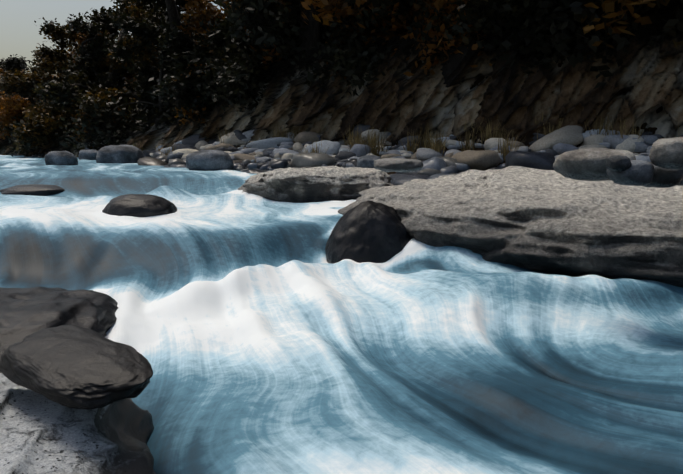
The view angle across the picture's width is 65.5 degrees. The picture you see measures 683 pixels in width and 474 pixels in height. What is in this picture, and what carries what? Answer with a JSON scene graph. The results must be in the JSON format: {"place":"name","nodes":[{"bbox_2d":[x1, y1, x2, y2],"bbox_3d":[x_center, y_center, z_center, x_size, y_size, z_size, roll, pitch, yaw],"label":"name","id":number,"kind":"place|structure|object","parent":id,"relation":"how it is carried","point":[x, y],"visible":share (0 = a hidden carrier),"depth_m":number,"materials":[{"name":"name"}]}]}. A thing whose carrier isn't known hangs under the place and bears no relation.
{"place":"outdoors","nodes":[
{"label":"outdoors","id":0,"kind":"place"},
{"bbox_2d":[0,0,223,77],"label":"sky","id":1,"kind":"structure","parent":0,"point":[19,35],"materials":[{"name":"white"}]},
{"bbox_2d":[0,13,682,174],"bbox_3d":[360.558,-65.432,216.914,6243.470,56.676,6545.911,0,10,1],"label":"terrain","id":2,"kind":"structure","parent":0,"point":[482,77],"depth_m":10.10,"materials":[{"name":"grey stone"}]},
{"bbox_2d":[0,91,30,141],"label":"tree","id":3,"kind":"object","parent":2,"relation":"on","point":[15,101],"visible":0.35,"depth_m":21.04,"materials":[{"name":"orange plant"}]},
{"bbox_2d":[0,68,31,100],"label":"autumn tree","id":4,"kind":"object","parent":2,"relation":"on","point":[2,70],"depth_m":23.17,"materials":[{"name":"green plant"}]},
{"bbox_2d":[2,64,34,95],"bbox_3d":[-14.864,-6.199,24.813,4.579,3.717,2.601,8,13,37],"label":"turning tree","id":5,"kind":"object","parent":2,"relation":"on","point":[21,73],"visible":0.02,"depth_m":24.41,"materials":[{"name":"green plant"}]},
{"bbox_2d":[0,69,52,114],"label":"autumn tree","id":6,"kind":"object","parent":2,"relation":"on","point":[6,90],"visible":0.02,"depth_m":22.82,"materials":[{"name":"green plant"}]},
{"bbox_2d":[0,110,53,156],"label":"shrub","id":7,"kind":"object","parent":2,"relation":"on","point":[12,130],"visible":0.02,"depth_m":20.62,"materials":[{"name":"green plant"}]},
{"bbox_2d":[0,44,61,104],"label":"turning tree","id":8,"kind":"object","parent":2,"relation":"on","point":[41,73],"depth_m":21.81,"materials":[{"name":"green plant"}]},
{"bbox_2d":[0,51,65,106],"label":"green tree","id":9,"kind":"object","parent":2,"relation":"on","point":[11,63],"visible":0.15,"depth_m":22.97,"materials":[{"name":"green plant"}]},
{"bbox_2d":[0,43,73,106],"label":"turning tree","id":10,"kind":"object","parent":2,"relation":"on","point":[52,53],"visible":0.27,"depth_m":20.14,"materials":[{"name":"green plant"}]},
{"bbox_2d":[8,85,93,153],"bbox_3d":[-10.267,-4.343,19.651,3.364,3.179,3.980,-4,11,-21],"label":"shrub","id":11,"kind":"object","parent":2,"relation":"on","point":[36,129],"visible":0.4,"depth_m":18.45,"materials":[{"name":"green plant"}]},
{"bbox_2d":[1,17,138,122],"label":"turning tree","id":12,"kind":"object","parent":2,"relation":"on","point":[58,33],"visible":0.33,"depth_m":19.70,"materials":[{"name":"green plant"}]},
{"bbox_2d":[0,373,155,473],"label":"foreground rock","id":13,"kind":"object","parent":2,"relation":"on","point":[40,434],"visible":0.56,"depth_m":1.53,"materials":[{"name":"grey stone"}]},
{"bbox_2d":[0,324,152,409],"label":"slab rock","id":14,"kind":"object","parent":13,"relation":"on","point":[74,366],"visible":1,"depth_m":1.57,"materials":[{"name":"grey stone"}]},
{"bbox_2d":[65,69,130,137],"bbox_3d":[-8.477,-4.216,18.947,3.158,3.474,3.205,-2,10,-9],"label":"shrub","id":15,"kind":"object","parent":2,"relation":"on","point":[105,84],"visible":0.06,"depth_m":18.69,"materials":[{"name":"green plant"}]},
{"bbox_2d":[64,24,135,88],"bbox_3d":[-9.863,-5.913,21.408,3.296,4.517,3.635,4,7,18],"label":"autumn tree","id":16,"kind":"object","parent":2,"relation":"on","point":[79,41],"visible":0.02,"depth_m":20.02,"materials":[{"name":"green plant"}]},
{"bbox_2d":[61,41,139,93],"bbox_3d":[-10.576,-6.557,24.153,5.447,4.663,2.838,-7,12,-35],"label":"turning tree","id":17,"kind":"object","parent":2,"relation":"on","point":[130,83],"depth_m":23.77,"materials":[{"name":"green plant"}]},
{"bbox_2d":[70,108,134,141],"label":"shrub","id":18,"kind":"object","parent":2,"relation":"on","point":[76,117],"visible":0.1,"depth_m":18.25,"materials":[{"name":"green plant"}]},
{"bbox_2d":[32,1,186,109],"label":"green tree","id":19,"kind":"object","parent":2,"relation":"on","point":[58,94],"visible":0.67,"depth_m":18.68,"materials":[{"name":"green plant"}]},
{"bbox_2d":[96,145,143,162],"bbox_3d":[-6.011,-2.143,14.401,1.190,0.707,1.016,0,10,1],"label":"shore rock","id":20,"kind":"object","parent":2,"relation":"on","point":[120,154],"visible":0.6,"depth_m":13.99,"materials":[{"name":"grey stone"}]},
{"bbox_2d":[71,0,169,120],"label":"turning tree","id":21,"kind":"object","parent":2,"relation":"on","point":[144,53],"visible":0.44,"depth_m":17.37,"materials":[{"name":"green plant"}]},
{"bbox_2d":[56,43,199,156],"bbox_3d":[-5.935,-4.403,17.569,5.548,4.287,4.459,3,11,19],"label":"shrub","id":22,"kind":"object","parent":2,"relation":"on","point":[98,131],"visible":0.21,"depth_m":16.93,"materials":[{"name":"green plant"}]},
{"bbox_2d":[106,56,172,138],"bbox_3d":[-6.455,-4.459,18.242,3.209,3.546,3.927,6,0,-26],"label":"shrub","id":23,"kind":"object","parent":2,"relation":"on","point":[141,77],"visible":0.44,"depth_m":17.59,"materials":[{"name":"green plant"}]},
{"bbox_2d":[142,149,155,156],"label":"shore rock","id":24,"kind":"object","parent":2,"relation":"on","point":[146,153],"visible":0.27,"depth_m":15.96,"materials":[{"name":"grey stone"}]},
{"bbox_2d":[102,0,225,75],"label":"green tree","id":25,"kind":"object","parent":2,"relation":"on","point":[173,38],"visible":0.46,"depth_m":16.36,"materials":[{"name":"green plant"}]},
{"bbox_2d":[150,12,191,65],"bbox_3d":[-6.054,-6.022,20.831,4.612,4.942,5.200,0,10,2],"label":"turning tree","id":26,"kind":"object","parent":2,"relation":"on","point":[164,20],"visible":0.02,"depth_m":18.94,"materials":[{"name":"green plant"}]},
{"bbox_2d":[167,151,183,162],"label":"shore rock","id":27,"kind":"object","parent":2,"relation":"on","point":[178,155],"visible":0.29,"depth_m":12.90,"materials":[{"name":"grey stone"}]},
{"bbox_2d":[157,10,199,41],"bbox_3d":[-5.870,-6.753,21.665,3.384,5.650,4.963,-3,10,-15],"label":"green tree","id":28,"kind":"object","parent":2,"relation":"on","point":[164,15],"visible":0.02,"depth_m":19.23,"materials":[{"name":"green plant"}]},
{"bbox_2d":[172,50,222,127],"bbox_3d":[-3.189,-4.670,16.422,4.241,3.288,4.255,6,5,33],"label":"shrub","id":29,"kind":"object","parent":2,"relation":"on","point":[186,112],"visible":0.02,"depth_m":15.37,"materials":[{"name":"green plant"}]},
{"bbox_2d":[175,0,231,15],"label":"green tree","id":30,"kind":"object","parent":2,"relation":"on","point":[179,3],"depth_m":19.09,"materials":[{"name":"green plant"}]},
{"bbox_2d":[149,13,269,129],"bbox_3d":[-2.910,-4.501,14.957,4.973,3.954,3.892,7,12,34],"label":"shrub","id":31,"kind":"object","parent":2,"relation":"on","point":[185,93],"visible":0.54,"depth_m":14.74,"materials":[{"name":"green plant"}]},
{"bbox_2d":[186,150,233,170],"bbox_3d":[-2.613,-1.466,10.539,0.912,0.526,0.731,0,10,1],"label":"shore rock","id":32,"kind":"object","parent":2,"relation":"on","point":[208,160],"visible":0.81,"depth_m":10.25,"materials":[{"name":"grey stone"}]},
{"bbox_2d":[200,10,263,52],"bbox_3d":[-2.239,-6.905,16.659,3.979,6.394,5.645,-5,11,-26],"label":"green tree","id":33,"kind":"object","parent":2,"relation":"on","point":[229,23],"depth_m":14.35,"materials":[{"name":"green plant"}]},
{"bbox_2d":[177,0,291,67],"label":"autumn tree","id":34,"kind":"object","parent":2,"relation":"on","point":[211,13],"visible":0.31,"depth_m":15.58,"materials":[{"name":"brown plant"}]},
{"bbox_2d":[193,15,301,113],"bbox_3d":[-2.519,-4.882,14.666,3.023,3.313,3.441,-8,13,-40],"label":"shrub","id":35,"kind":"object","parent":2,"relation":"on","point":[257,63],"visible":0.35,"depth_m":14.24,"materials":[{"name":"green plant"}]},
{"bbox_2d":[220,0,292,70],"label":"green tree","id":36,"kind":"object","parent":2,"relation":"on","point":[230,9],"depth_m":14.42,"materials":[{"name":"green plant"}]},
{"bbox_2d":[261,148,274,156],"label":"shore rock","id":37,"kind":"object","parent":2,"relation":"on","point":[269,151],"visible":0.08,"depth_m":11.85,"materials":[{"name":"grey stone"}]},
{"bbox_2d":[214,0,332,54],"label":"green tree","id":38,"kind":"object","parent":2,"relation":"on","point":[313,33],"visible":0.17,"depth_m":13.76,"materials":[{"name":"green plant"}]},
{"bbox_2d":[209,0,401,106],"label":"shrub","id":39,"kind":"object","parent":2,"relation":"on","point":[264,24],"visible":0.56,"depth_m":12.43,"materials":[{"name":"green plant"}]},
{"bbox_2d":[238,166,393,202],"bbox_3d":[-0.362,-0.581,7.662,2.375,0.886,1.496,0,10,1],"label":"rock","id":40,"kind":"object","parent":2,"relation":"on","point":[314,184],"visible":0.5,"depth_m":7.00,"materials":[{"name":"grey stone"}]},
{"bbox_2d":[13,124,657,184],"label":"beach cobbles","id":41,"kind":"object","parent":2,"relation":"on","point":[559,141],"visible":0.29,"depth_m":9.67,"materials":[{"name":"stone"}]},
{"bbox_2d":[274,9,407,60],"bbox_3d":[0.353,-5.557,14.137,3.583,3.828,4.410,-5,11,-25],"label":"shrub","id":42,"kind":"object","parent":2,"relation":"on","point":[349,22],"visible":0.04,"depth_m":13.13,"materials":[{"name":"green plant"}]},
{"bbox_2d":[17,130,682,183],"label":"beach pebbles","id":43,"kind":"object","parent":2,"relation":"on","point":[341,157],"visible":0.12,"depth_m":10.59,"materials":[{"name":"stone"}]},
{"bbox_2d":[302,0,434,75],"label":"shrub","id":44,"kind":"object","parent":2,"relation":"on","point":[408,15],"visible":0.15,"depth_m":12.39,"materials":[{"name":"green plant"}]},
{"bbox_2d":[357,155,380,168],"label":"shore rock","id":45,"kind":"object","parent":2,"relation":"on","point":[366,161],"visible":0.5,"depth_m":9.44,"materials":[{"name":"grey stone"}]},
{"bbox_2d":[303,0,439,91],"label":"green tree","id":46,"kind":"object","parent":2,"relation":"on","point":[311,78],"depth_m":12.57,"materials":[{"name":"green plant"}]},
{"bbox_2d":[344,0,421,32],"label":"green tree","id":47,"kind":"object","parent":2,"relation":"on","point":[383,5],"visible":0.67,"depth_m":11.65,"materials":[{"name":"green plant"}]},
{"bbox_2d":[374,158,423,171],"bbox_3d":[0.223,-0.280,2.070,0.194,0.055,0.158,0,10,1],"label":"shore rock","id":48,"kind":"object","parent":2,"relation":"on","point":[396,165],"visible":1,"depth_m":2.01,"materials":[{"name":"grey stone"}]},
{"bbox_2d":[300,0,502,88],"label":"shrub","id":49,"kind":"object","parent":2,"relation":"on","point":[438,4],"visible":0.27,"depth_m":11.63,"materials":[{"name":"green plant"}]},
{"bbox_2d":[132,103,678,159],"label":"dry grass tufts","id":50,"kind":"object","parent":2,"relation":"on","point":[373,144],"visible":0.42,"depth_m":10.13,"materials":[{"name":"brown plant"}]},
{"bbox_2d":[394,0,468,39],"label":"shrub","id":51,"kind":"object","parent":2,"relation":"on","point":[416,6],"visible":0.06,"depth_m":11.53,"materials":[{"name":"green plant"}]},
{"bbox_2d":[407,0,546,57],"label":"shrub","id":52,"kind":"object","parent":2,"relation":"on","point":[493,12],"visible":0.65,"depth_m":10.50,"materials":[{"name":"green plant"}]},
{"bbox_2d":[338,166,682,286],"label":"rock","id":53,"kind":"object","parent":2,"relation":"on","point":[549,221],"visible":0.35,"depth_m":4.36,"materials":[{"name":"grey stone"}]},
{"bbox_2d":[553,148,635,180],"bbox_3d":[1.427,-0.413,3.017,0.436,0.185,0.354,0,10,1],"label":"shore rock","id":54,"kind":"object","parent":53,"relation":"on","point":[586,164],"visible":0.79,"depth_m":2.90,"materials":[{"name":"grey stone"}]},
{"bbox_2d":[643,164,682,187],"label":"shore rock","id":55,"kind":"object","parent":53,"relation":"on","point":[664,178],"visible":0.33,"depth_m":2.75,"materials":[{"name":"grey stone"}]},
{"bbox_2d":[476,0,681,88],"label":"shrub","id":56,"kind":"object","parent":2,"relation":"on","point":[554,19],"visible":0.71,"depth_m":9.71,"materials":[{"name":"green plant"}]},
{"bbox_2d":[522,0,681,38],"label":"shrub","id":57,"kind":"object","parent":2,"relation":"on","point":[653,11],"depth_m":9.60,"materials":[{"name":"green plant"}]},
{"bbox_2d":[538,0,669,48],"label":"turning tree","id":58,"kind":"object","parent":2,"relation":"on","point":[607,5],"visible":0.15,"depth_m":8.71,"materials":[{"name":"orange plant"}]},
{"bbox_2d":[607,160,653,185],"bbox_3d":[1.490,-0.331,2.737,0.224,0.130,0.184,0,10,1],"label":"shore rock","id":59,"kind":"object","parent":2,"relation":"on","point":[639,173],"visible":0.77,"depth_m":2.66,"materials":[{"name":"grey stone"}]},
{"bbox_2d":[605,155,631,171],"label":"shore rock","id":60,"kind":"object","parent":59,"relation":"on","point":[618,163],"visible":0.98,"depth_m":2.65,"materials":[{"name":"grey stone"}]},
{"bbox_2d":[626,1,677,28],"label":"turning tree","id":61,"kind":"object","parent":2,"relation":"on","point":[631,20],"visible":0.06,"depth_m":9.54,"materials":[{"name":"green plant"}]},
{"bbox_2d":[649,137,682,169],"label":"shore rock","id":62,"kind":"object","parent":2,"relation":"on","point":[666,153],"visible":1,"depth_m":2.59,"materials":[{"name":"grey stone"}]},
{"bbox_2d":[0,155,682,473],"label":"river water","id":63,"kind":"structure","parent":0,"point":[261,335],"depth_m":2.84,"materials":[{"name":"liquid"}]},
{"bbox_2d":[0,184,64,195],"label":"shore rock","id":64,"kind":"object","parent":63,"relation":"on","point":[37,189],"visible":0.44,"depth_m":7.91,"materials":[{"name":"grey stone"}]},
{"bbox_2d":[0,286,117,372],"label":"ledge rock","id":65,"kind":"object","parent":63,"relation":"in","point":[24,312],"visible":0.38,"depth_m":2.76,"materials":[{"name":"grey stone"}]},
{"bbox_2d":[44,151,77,164],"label":"shore rock","id":66,"kind":"object","parent":63,"relation":"in","point":[60,158],"visible":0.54,"depth_m":12.90,"materials":[{"name":"grey stone"}]},
{"bbox_2d":[79,150,96,159],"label":"shore rock","id":67,"kind":"object","parent":63,"relation":"in","point":[87,154],"visible":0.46,"depth_m":15.47,"materials":[{"name":"grey stone"}]},
{"bbox_2d":[102,194,176,216],"bbox_3d":[-2.234,-0.244,5.856,0.800,0.462,0.689,0,10,1],"label":"boulder","id":68,"kind":"object","parent":63,"relation":"in","point":[141,205],"visible":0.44,"depth_m":5.62,"materials":[{"name":"grey stone"}]},
{"bbox_2d":[325,200,410,263],"bbox_3d":[0.283,0.141,5.003,0.884,0.967,0.872,0,10,1],"label":"boulder","id":69,"kind":"object","parent":63,"relation":"in","point":[370,231],"visible":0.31,"depth_m":4.66,"materials":[{"name":"black stone"}]}
]}

